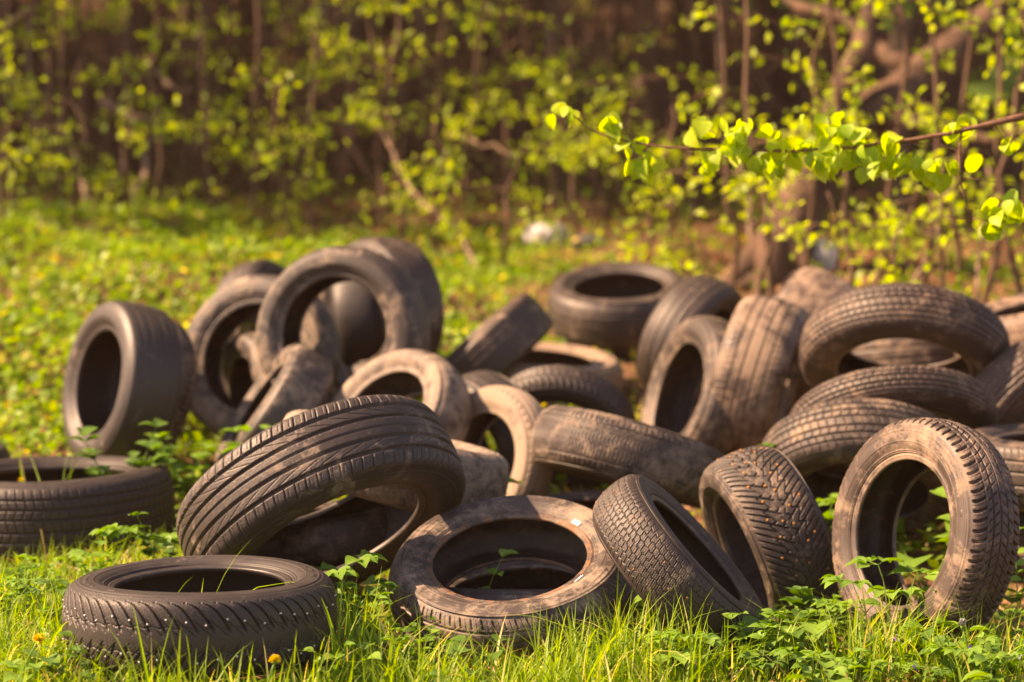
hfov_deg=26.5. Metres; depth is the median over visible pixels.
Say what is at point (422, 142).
woodland tree
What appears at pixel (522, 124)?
sapling
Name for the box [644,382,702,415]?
tyre
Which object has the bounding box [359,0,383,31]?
woodland tree
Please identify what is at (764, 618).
pinnate weed
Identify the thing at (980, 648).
three leaved weed
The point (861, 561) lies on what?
three leaved weed
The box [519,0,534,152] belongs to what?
woodland tree
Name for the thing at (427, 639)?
bushy weed
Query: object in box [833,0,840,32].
woodland tree
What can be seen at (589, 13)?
sapling
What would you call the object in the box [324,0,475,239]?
sapling
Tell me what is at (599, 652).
dry straw
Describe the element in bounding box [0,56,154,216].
sapling
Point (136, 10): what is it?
woodland tree
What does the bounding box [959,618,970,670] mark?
dandelion
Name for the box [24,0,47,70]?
woodland tree
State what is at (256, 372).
tyre
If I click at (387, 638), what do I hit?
pinnate weed
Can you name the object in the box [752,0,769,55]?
woodland tree
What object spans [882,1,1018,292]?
sapling
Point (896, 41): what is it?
woodland tree
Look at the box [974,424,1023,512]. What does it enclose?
tyre
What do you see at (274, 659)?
dandelion
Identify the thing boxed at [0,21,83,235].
sapling
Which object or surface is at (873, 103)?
old tree
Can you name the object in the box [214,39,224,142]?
woodland tree
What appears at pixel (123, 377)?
tyre
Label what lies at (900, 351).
tyre
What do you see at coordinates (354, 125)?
sapling
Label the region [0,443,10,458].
tyre
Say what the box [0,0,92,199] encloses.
sapling
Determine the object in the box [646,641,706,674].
broad leaved weed
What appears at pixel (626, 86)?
sapling
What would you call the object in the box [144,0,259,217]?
sapling
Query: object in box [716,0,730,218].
woodland tree
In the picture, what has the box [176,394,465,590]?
tyre
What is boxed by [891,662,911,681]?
pinnate weed
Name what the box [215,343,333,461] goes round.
tyre
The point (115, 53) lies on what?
sapling
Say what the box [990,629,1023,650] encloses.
broad leaved weed
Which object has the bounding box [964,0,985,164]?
woodland tree
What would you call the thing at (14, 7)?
woodland tree
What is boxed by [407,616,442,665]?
bushy weed
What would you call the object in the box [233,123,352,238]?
sapling
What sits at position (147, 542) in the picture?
bushy weed
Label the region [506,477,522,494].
bushy weed
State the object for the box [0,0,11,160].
woodland tree
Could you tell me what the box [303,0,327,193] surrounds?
woodland tree
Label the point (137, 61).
sapling
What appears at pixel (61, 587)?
three leaved weed
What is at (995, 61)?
woodland tree
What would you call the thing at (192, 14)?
woodland tree
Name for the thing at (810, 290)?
tyre
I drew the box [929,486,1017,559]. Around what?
bushy weed
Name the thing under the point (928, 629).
broad leaved weed
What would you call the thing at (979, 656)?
pinnate weed
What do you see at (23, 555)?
pinnate weed
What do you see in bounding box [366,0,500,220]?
sapling
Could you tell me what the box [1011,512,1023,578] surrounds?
tyre
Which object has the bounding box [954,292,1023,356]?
tyre
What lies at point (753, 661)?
three leaved weed
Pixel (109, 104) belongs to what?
dry branch
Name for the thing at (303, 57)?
woodland tree
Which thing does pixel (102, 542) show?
pinnate weed
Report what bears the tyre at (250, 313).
on the ground at (626, 360)
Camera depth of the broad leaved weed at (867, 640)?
5.27 m
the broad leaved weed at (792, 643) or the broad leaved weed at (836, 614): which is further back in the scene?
the broad leaved weed at (836, 614)
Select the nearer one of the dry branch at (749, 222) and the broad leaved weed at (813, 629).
the broad leaved weed at (813, 629)
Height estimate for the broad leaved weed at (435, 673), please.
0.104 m
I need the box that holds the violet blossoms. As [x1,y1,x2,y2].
[870,632,1021,671]
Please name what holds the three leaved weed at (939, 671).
on the ground at (626, 360)
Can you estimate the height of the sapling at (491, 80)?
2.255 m
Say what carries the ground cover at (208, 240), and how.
on the ground at (626, 360)
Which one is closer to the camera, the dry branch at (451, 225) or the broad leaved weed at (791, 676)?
the broad leaved weed at (791, 676)
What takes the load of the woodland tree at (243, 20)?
on the ground at (626, 360)
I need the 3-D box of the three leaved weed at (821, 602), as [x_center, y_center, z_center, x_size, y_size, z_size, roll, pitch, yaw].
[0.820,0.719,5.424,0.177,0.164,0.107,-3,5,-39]
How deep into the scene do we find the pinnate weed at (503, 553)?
5.65 m
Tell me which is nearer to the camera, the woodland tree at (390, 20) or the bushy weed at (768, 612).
the bushy weed at (768, 612)
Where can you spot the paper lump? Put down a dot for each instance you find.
(826, 259)
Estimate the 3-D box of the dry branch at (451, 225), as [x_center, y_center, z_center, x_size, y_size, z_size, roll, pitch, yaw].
[-0.485,-0.802,11.906,0.095,0.906,1.609,-2,4,-27]
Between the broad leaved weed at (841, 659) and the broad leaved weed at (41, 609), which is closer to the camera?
the broad leaved weed at (841, 659)
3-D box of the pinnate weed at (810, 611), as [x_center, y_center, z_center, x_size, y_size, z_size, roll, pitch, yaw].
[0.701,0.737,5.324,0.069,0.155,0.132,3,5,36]
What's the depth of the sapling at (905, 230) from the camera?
8.93 m
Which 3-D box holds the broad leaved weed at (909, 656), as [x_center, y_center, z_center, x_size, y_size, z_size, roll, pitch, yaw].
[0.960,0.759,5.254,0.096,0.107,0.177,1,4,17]
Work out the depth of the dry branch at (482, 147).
12.61 m
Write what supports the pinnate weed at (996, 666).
on the ground at (626, 360)
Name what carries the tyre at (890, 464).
on the ground at (626, 360)
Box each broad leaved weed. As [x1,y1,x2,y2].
[0,567,43,597]
[0,658,54,681]
[3,653,60,680]
[15,642,89,680]
[36,588,66,622]
[314,642,381,681]
[354,625,417,661]
[367,612,401,645]
[422,667,485,681]
[442,634,511,671]
[643,637,716,665]
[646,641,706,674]
[647,647,693,680]
[714,657,753,679]
[738,631,804,681]
[740,609,814,670]
[748,635,785,671]
[765,613,817,633]
[770,644,798,676]
[775,619,830,649]
[777,605,805,625]
[786,673,837,681]
[790,658,865,681]
[797,650,858,678]
[815,608,844,633]
[828,662,882,681]
[850,625,917,656]
[868,613,959,660]
[877,642,922,678]
[888,629,921,661]
[896,520,949,593]
[900,618,988,660]
[918,635,1000,681]
[961,670,1021,681]
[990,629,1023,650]
[998,595,1023,630]
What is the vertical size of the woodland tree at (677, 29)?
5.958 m
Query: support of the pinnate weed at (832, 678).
on the ground at (626, 360)
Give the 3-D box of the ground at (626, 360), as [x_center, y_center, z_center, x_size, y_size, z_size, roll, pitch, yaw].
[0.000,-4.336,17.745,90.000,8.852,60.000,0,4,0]
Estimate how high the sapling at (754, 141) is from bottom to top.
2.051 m
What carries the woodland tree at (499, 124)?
on the ground at (626, 360)
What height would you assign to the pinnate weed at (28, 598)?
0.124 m
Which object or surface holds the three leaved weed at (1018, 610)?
on the ground at (626, 360)
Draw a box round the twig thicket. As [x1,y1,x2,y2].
[0,0,1023,218]
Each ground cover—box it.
[0,144,1023,580]
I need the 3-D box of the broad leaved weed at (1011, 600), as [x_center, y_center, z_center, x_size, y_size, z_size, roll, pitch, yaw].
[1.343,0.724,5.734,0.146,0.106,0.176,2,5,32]
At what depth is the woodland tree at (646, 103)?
15.26 m
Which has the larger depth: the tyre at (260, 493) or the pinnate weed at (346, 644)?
the tyre at (260, 493)
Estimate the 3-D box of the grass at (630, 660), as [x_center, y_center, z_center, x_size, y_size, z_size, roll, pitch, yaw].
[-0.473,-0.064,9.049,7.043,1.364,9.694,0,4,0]
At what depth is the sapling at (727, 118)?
10.08 m
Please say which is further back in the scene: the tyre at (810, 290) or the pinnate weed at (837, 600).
the tyre at (810, 290)
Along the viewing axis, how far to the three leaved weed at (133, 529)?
5.95 m
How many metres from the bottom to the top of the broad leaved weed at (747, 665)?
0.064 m
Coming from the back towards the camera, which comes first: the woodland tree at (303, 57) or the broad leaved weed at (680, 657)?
the woodland tree at (303, 57)
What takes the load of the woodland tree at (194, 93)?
on the ground at (626, 360)
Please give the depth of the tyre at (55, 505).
6.47 m
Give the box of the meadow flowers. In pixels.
[13,193,954,491]
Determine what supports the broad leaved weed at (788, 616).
on the ground at (626, 360)
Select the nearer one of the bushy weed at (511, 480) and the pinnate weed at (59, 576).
the pinnate weed at (59, 576)
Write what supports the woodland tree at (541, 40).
on the ground at (626, 360)
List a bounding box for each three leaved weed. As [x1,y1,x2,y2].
[3,576,36,610]
[13,578,68,606]
[66,527,128,565]
[95,523,178,561]
[307,549,387,589]
[334,575,401,619]
[627,610,666,648]
[634,595,687,648]
[642,629,724,681]
[737,649,787,679]
[762,608,820,661]
[769,646,848,678]
[788,603,834,623]
[809,598,876,628]
[820,573,880,618]
[844,555,938,614]
[868,659,914,681]
[909,664,951,681]
[925,632,1001,681]
[964,648,1023,673]
[1001,608,1023,635]
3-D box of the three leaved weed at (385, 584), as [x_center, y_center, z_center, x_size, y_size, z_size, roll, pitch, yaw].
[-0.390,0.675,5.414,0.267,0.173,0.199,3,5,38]
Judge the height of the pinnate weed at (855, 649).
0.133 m
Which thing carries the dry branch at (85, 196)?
on the ground at (626, 360)
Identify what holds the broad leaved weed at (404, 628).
on the ground at (626, 360)
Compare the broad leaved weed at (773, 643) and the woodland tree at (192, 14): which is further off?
the woodland tree at (192, 14)
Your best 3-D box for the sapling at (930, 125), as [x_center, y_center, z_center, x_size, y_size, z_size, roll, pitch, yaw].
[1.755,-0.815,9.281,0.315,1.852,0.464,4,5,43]
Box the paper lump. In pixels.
[811,239,837,271]
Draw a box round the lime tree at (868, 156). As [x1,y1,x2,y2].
[545,93,1023,240]
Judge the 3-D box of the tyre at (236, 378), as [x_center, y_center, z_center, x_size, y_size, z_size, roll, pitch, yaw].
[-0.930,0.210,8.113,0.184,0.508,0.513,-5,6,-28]
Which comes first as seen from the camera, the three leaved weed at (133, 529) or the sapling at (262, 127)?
the three leaved weed at (133, 529)
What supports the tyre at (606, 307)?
on the ground at (626, 360)
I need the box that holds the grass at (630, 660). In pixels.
[0,180,1023,681]
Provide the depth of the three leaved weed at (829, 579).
5.43 m
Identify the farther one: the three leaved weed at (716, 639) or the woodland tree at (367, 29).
the woodland tree at (367, 29)
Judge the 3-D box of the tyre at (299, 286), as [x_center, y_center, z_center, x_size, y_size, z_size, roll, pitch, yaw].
[-0.595,-0.025,7.665,0.624,0.621,0.230,1,-2,17]
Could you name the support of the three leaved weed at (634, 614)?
on the ground at (626, 360)
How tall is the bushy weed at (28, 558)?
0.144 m
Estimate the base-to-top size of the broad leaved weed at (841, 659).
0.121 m
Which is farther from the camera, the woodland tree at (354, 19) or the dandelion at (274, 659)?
the woodland tree at (354, 19)
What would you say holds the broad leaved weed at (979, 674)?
on the ground at (626, 360)
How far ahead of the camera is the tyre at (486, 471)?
6.08 m
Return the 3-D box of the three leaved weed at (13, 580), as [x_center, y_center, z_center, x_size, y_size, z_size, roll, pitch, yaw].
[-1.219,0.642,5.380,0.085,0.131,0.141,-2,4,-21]
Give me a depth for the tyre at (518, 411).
7.06 m
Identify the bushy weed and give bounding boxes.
[0,578,27,621]
[5,556,36,584]
[66,418,171,476]
[74,551,114,574]
[125,443,184,494]
[128,511,178,558]
[143,432,216,503]
[205,425,270,456]
[335,582,393,641]
[394,627,439,673]
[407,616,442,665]
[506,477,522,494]
[577,637,627,674]
[722,608,786,678]
[816,493,838,529]
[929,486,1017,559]
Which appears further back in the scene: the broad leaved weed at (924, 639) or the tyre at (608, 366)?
the tyre at (608, 366)
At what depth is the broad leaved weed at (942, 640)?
5.10 m
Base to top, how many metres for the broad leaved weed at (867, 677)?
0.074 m
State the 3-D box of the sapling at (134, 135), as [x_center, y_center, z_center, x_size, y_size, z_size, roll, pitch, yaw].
[-2.061,-0.971,11.927,0.898,0.860,0.532,0,4,0]
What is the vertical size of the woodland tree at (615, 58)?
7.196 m
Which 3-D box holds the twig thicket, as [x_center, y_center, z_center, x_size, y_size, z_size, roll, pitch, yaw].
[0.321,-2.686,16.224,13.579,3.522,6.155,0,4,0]
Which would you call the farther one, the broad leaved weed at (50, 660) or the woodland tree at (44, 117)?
the woodland tree at (44, 117)
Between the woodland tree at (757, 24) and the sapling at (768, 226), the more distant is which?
the woodland tree at (757, 24)
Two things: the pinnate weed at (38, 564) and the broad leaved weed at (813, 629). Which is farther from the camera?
the pinnate weed at (38, 564)
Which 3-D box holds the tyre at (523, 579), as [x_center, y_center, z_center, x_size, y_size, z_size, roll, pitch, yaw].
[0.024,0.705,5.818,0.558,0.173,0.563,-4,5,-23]
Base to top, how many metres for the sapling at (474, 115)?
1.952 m
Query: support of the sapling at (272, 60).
on the ground at (626, 360)
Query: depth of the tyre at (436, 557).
5.51 m
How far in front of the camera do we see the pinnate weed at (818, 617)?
5.54 m
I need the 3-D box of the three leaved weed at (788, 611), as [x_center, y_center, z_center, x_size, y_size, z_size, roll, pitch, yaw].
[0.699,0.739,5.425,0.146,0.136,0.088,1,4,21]
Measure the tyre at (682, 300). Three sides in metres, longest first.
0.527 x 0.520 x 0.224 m
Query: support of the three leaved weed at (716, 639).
on the ground at (626, 360)
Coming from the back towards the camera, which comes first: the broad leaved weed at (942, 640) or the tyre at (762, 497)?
the tyre at (762, 497)
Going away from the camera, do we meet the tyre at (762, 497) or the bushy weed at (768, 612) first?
the bushy weed at (768, 612)
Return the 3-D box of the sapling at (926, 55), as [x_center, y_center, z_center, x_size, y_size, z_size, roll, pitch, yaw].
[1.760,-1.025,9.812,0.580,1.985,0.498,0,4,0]
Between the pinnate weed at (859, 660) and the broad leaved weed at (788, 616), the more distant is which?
the broad leaved weed at (788, 616)
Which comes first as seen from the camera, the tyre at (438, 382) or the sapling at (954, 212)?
the tyre at (438, 382)
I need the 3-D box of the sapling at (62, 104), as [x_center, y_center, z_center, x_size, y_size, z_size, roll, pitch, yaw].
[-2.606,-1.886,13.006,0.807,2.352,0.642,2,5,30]
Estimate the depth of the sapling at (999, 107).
9.62 m
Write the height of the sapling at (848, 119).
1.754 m
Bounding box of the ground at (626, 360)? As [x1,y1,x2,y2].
[0,0,1023,681]
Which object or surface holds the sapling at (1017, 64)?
on the ground at (626, 360)
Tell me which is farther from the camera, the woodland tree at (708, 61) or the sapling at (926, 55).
the woodland tree at (708, 61)
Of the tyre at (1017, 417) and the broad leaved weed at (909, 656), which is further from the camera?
the tyre at (1017, 417)
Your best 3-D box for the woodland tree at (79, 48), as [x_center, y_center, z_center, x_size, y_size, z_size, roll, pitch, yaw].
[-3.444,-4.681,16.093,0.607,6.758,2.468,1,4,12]
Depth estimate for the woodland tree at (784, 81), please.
19.21 m
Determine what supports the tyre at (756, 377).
on the ground at (626, 360)
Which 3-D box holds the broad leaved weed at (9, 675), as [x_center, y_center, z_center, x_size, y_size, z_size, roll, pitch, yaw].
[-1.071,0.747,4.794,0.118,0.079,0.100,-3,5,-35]
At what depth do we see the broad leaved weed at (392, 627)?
5.28 m
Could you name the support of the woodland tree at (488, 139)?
on the ground at (626, 360)
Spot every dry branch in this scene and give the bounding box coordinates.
[0,4,38,31]
[55,118,92,210]
[100,98,157,125]
[104,130,132,208]
[126,119,162,211]
[145,58,193,94]
[369,116,484,279]
[447,132,515,157]
[737,163,753,241]
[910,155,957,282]
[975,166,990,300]
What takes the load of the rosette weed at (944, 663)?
on the ground at (626, 360)
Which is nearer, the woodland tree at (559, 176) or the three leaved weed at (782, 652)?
the three leaved weed at (782, 652)
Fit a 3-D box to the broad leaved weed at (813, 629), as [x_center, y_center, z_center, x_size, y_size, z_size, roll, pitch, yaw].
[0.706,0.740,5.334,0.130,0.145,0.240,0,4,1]
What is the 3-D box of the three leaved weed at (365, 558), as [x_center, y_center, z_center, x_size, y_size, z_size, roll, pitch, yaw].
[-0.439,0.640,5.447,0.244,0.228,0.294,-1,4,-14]
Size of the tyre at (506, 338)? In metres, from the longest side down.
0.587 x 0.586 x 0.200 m
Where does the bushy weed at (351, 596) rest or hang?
on the ground at (626, 360)
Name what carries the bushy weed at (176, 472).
on the ground at (626, 360)
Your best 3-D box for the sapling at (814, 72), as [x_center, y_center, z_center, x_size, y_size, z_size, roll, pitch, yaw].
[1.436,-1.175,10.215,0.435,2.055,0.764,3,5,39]
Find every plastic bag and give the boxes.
[522,222,569,248]
[569,234,605,250]
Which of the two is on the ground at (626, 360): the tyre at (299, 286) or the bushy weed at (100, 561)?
the bushy weed at (100, 561)
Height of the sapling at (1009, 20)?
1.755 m
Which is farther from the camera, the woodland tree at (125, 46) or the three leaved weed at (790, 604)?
the woodland tree at (125, 46)
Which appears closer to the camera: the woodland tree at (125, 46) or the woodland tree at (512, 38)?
the woodland tree at (125, 46)
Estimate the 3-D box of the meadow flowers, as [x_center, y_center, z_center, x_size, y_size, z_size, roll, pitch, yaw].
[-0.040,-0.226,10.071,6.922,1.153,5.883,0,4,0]
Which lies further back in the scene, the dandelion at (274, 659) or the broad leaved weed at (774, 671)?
the broad leaved weed at (774, 671)
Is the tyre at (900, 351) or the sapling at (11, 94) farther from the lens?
the sapling at (11, 94)
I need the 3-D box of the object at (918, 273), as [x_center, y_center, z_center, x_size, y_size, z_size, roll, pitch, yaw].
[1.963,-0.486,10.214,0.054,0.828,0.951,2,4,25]
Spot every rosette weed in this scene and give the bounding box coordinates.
[0,562,61,589]
[820,648,870,677]
[931,658,981,681]
[949,642,1023,676]
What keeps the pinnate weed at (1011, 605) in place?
on the ground at (626, 360)
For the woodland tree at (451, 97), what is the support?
on the ground at (626, 360)
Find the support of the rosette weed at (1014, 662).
on the ground at (626, 360)
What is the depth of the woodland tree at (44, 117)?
14.90 m
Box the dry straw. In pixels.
[0,486,1023,681]
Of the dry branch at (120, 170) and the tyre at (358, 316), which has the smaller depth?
the tyre at (358, 316)
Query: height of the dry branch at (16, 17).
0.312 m
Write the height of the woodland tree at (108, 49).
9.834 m
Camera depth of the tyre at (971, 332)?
7.01 m
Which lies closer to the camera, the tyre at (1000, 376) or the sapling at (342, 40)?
the tyre at (1000, 376)
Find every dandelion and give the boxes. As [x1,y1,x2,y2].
[21,633,44,674]
[267,654,280,681]
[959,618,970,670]
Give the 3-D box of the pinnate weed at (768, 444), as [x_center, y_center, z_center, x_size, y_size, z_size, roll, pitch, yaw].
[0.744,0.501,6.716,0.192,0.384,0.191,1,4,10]
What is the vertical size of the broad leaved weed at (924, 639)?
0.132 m
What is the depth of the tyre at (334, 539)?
6.08 m
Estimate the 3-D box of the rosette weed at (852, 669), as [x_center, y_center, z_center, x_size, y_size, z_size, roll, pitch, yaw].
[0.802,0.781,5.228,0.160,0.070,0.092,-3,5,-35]
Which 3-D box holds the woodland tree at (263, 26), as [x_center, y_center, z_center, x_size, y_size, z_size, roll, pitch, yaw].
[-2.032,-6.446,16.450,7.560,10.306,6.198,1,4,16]
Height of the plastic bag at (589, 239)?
0.106 m
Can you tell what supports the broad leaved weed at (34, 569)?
on the ground at (626, 360)
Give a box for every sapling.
[0,0,52,220]
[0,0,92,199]
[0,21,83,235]
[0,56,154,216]
[42,0,174,205]
[56,0,128,208]
[59,84,220,232]
[76,0,199,219]
[118,0,220,203]
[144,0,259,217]
[164,0,331,234]
[211,0,341,205]
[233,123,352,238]
[269,0,378,236]
[292,0,425,230]
[296,0,385,194]
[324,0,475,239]
[350,122,484,267]
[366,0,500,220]
[421,0,570,228]
[428,119,609,268]
[445,0,578,204]
[479,42,572,222]
[497,0,588,198]
[507,32,637,236]
[532,63,739,260]
[553,23,672,224]
[571,0,599,197]
[585,105,721,270]
[612,150,750,276]
[667,0,820,296]
[668,107,844,294]
[677,0,823,288]
[773,0,861,266]
[775,192,914,277]
[788,0,914,285]
[824,166,1023,287]
[844,0,953,284]
[854,150,975,297]
[871,0,976,283]
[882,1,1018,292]
[899,0,1023,293]
[928,0,1023,304]
[984,0,1023,206]
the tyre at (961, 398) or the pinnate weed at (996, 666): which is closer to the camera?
the pinnate weed at (996, 666)
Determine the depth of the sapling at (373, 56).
12.91 m
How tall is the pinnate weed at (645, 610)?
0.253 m
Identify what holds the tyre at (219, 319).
on the ground at (626, 360)
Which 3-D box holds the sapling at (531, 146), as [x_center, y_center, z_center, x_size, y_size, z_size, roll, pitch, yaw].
[0.070,-0.704,11.258,1.006,0.908,0.487,0,4,0]
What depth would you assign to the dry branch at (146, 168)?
13.12 m
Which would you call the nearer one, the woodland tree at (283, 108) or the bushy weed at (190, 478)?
the bushy weed at (190, 478)
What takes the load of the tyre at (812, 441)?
on the ground at (626, 360)
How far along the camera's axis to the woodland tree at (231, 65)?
17.84 m
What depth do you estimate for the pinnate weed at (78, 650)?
4.72 m
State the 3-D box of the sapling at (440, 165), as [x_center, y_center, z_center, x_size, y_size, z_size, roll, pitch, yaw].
[-0.501,-0.734,11.554,0.660,0.854,0.644,-3,5,-35]
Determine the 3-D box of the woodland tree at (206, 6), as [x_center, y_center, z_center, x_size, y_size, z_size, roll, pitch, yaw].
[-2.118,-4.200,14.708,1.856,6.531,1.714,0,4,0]
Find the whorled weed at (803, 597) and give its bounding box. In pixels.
[780,586,820,626]
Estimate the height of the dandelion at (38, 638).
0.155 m
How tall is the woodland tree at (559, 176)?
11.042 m
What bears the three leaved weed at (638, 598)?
on the ground at (626, 360)
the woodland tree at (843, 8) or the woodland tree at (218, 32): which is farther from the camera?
the woodland tree at (218, 32)
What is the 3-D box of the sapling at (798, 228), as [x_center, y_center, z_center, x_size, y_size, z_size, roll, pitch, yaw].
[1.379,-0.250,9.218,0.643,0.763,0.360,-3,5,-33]
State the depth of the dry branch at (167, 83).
13.43 m
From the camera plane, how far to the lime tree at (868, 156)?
6.20 m
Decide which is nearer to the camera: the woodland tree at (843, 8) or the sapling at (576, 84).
the sapling at (576, 84)
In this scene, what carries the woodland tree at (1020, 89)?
on the ground at (626, 360)
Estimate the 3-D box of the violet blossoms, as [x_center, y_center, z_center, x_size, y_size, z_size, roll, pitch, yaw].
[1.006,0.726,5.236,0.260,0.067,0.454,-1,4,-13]
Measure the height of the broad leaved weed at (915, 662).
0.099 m
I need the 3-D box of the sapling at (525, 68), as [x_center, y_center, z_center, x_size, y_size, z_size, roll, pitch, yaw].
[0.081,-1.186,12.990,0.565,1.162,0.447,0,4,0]
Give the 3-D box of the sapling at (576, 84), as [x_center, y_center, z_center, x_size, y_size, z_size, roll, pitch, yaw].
[0.655,-0.923,11.569,1.137,1.108,0.296,0,4,0]
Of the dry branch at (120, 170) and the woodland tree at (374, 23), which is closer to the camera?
the dry branch at (120, 170)
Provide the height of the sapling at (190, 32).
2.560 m
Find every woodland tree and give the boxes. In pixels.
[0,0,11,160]
[8,0,20,69]
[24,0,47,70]
[26,0,43,183]
[37,0,54,179]
[71,0,95,152]
[98,0,118,141]
[120,0,131,176]
[131,0,172,105]
[146,0,241,163]
[175,0,197,109]
[185,0,214,188]
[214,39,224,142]
[216,0,226,87]
[222,0,237,116]
[232,0,256,69]
[254,0,268,158]
[279,0,288,139]
[295,0,309,125]
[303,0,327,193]
[334,0,366,184]
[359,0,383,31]
[360,0,373,115]
[381,1,395,26]
[414,0,427,183]
[444,0,463,165]
[480,0,503,142]
[482,0,500,157]
[499,0,523,72]
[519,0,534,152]
[531,0,560,95]
[544,0,570,190]
[610,0,624,126]
[627,0,662,188]
[673,0,683,106]
[681,0,716,154]
[691,0,718,102]
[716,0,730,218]
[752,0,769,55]
[767,0,806,119]
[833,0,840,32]
[840,0,852,60]
[850,2,860,37]
[881,0,909,220]
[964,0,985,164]
[985,37,997,77]
[992,16,1023,130]
[1002,29,1018,189]
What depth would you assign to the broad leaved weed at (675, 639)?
5.24 m
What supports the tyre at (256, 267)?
on the ground at (626, 360)
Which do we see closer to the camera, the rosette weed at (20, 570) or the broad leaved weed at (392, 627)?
the broad leaved weed at (392, 627)
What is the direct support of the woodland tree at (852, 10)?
on the ground at (626, 360)
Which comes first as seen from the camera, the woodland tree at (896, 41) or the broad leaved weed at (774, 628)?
the broad leaved weed at (774, 628)
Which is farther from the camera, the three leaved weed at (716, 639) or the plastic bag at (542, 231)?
the plastic bag at (542, 231)
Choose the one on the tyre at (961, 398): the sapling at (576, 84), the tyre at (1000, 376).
the tyre at (1000, 376)
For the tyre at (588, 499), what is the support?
on the ground at (626, 360)
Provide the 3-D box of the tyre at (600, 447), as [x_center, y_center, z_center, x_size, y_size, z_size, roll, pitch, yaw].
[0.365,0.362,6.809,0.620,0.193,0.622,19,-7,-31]
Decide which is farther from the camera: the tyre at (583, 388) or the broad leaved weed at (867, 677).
the tyre at (583, 388)
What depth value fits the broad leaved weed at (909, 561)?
5.99 m
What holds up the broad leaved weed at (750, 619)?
on the ground at (626, 360)
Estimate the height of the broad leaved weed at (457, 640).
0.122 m
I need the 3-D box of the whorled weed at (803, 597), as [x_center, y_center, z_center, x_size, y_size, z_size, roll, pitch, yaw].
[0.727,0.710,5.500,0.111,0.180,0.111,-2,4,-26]
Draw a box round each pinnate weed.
[16,553,64,597]
[20,578,43,614]
[31,563,54,579]
[56,568,66,578]
[57,631,94,681]
[87,540,111,569]
[304,641,354,681]
[381,636,422,672]
[479,549,517,589]
[630,594,665,644]
[732,617,770,661]
[758,442,776,446]
[782,608,819,668]
[796,657,823,681]
[801,610,838,651]
[806,604,825,649]
[811,594,841,620]
[812,591,840,629]
[821,656,839,679]
[844,647,865,675]
[848,649,869,680]
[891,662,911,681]
[970,643,1004,681]
[980,656,1003,681]
[1004,592,1021,612]
[1007,527,1023,624]
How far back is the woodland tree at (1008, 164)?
14.90 m
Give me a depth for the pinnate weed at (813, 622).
5.39 m
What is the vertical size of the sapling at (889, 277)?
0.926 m
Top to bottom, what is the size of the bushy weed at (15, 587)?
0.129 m
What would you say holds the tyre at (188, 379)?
on the ground at (626, 360)
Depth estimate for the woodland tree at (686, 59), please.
16.89 m
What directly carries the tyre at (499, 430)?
on the ground at (626, 360)
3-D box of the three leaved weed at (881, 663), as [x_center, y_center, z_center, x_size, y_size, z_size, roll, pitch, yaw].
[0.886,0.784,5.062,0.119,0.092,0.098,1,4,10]
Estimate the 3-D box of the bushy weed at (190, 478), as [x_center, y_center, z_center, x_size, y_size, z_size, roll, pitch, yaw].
[-1.085,0.438,7.129,0.246,0.278,0.138,0,4,-5]
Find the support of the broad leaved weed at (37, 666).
on the ground at (626, 360)
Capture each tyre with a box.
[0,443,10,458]
[0,455,174,564]
[62,301,182,458]
[62,555,336,679]
[159,321,195,451]
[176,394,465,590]
[187,274,340,437]
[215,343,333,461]
[217,259,285,343]
[221,330,255,406]
[236,304,261,334]
[249,334,350,387]
[256,246,430,404]
[280,500,387,565]
[284,409,508,511]
[318,237,443,376]
[330,281,386,365]
[332,349,470,495]
[388,495,635,669]
[444,293,552,375]
[447,561,625,638]
[461,370,518,476]
[464,385,553,495]
[494,364,636,487]
[505,342,623,408]
[529,405,722,508]
[546,491,603,509]
[547,262,682,353]
[592,474,764,659]
[635,275,742,407]
[640,316,734,455]
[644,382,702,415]
[699,445,842,624]
[711,294,808,451]
[762,398,949,535]
[775,266,855,406]
[790,364,998,475]
[799,283,1010,416]
[832,417,1019,650]
[851,338,955,364]
[940,404,1023,423]
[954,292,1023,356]
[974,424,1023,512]
[975,339,1023,424]
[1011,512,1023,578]
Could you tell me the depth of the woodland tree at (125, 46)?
15.35 m
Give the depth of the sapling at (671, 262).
11.12 m
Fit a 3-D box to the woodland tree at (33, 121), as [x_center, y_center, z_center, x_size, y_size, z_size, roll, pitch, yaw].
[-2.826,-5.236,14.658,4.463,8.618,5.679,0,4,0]
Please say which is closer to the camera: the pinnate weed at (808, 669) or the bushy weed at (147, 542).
the pinnate weed at (808, 669)
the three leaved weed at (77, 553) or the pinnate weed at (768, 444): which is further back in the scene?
the pinnate weed at (768, 444)
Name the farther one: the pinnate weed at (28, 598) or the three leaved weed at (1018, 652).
the pinnate weed at (28, 598)
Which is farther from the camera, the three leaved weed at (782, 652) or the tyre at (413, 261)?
the tyre at (413, 261)
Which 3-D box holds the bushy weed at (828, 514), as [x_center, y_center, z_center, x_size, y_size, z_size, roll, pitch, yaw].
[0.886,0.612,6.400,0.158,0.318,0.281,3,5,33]
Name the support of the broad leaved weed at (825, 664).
on the ground at (626, 360)
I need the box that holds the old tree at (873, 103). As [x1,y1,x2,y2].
[719,0,1023,294]
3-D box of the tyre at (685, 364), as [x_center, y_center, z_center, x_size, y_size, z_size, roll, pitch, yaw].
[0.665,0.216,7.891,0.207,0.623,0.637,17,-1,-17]
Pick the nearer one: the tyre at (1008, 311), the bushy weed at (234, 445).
the bushy weed at (234, 445)
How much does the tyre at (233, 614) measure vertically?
0.199 m

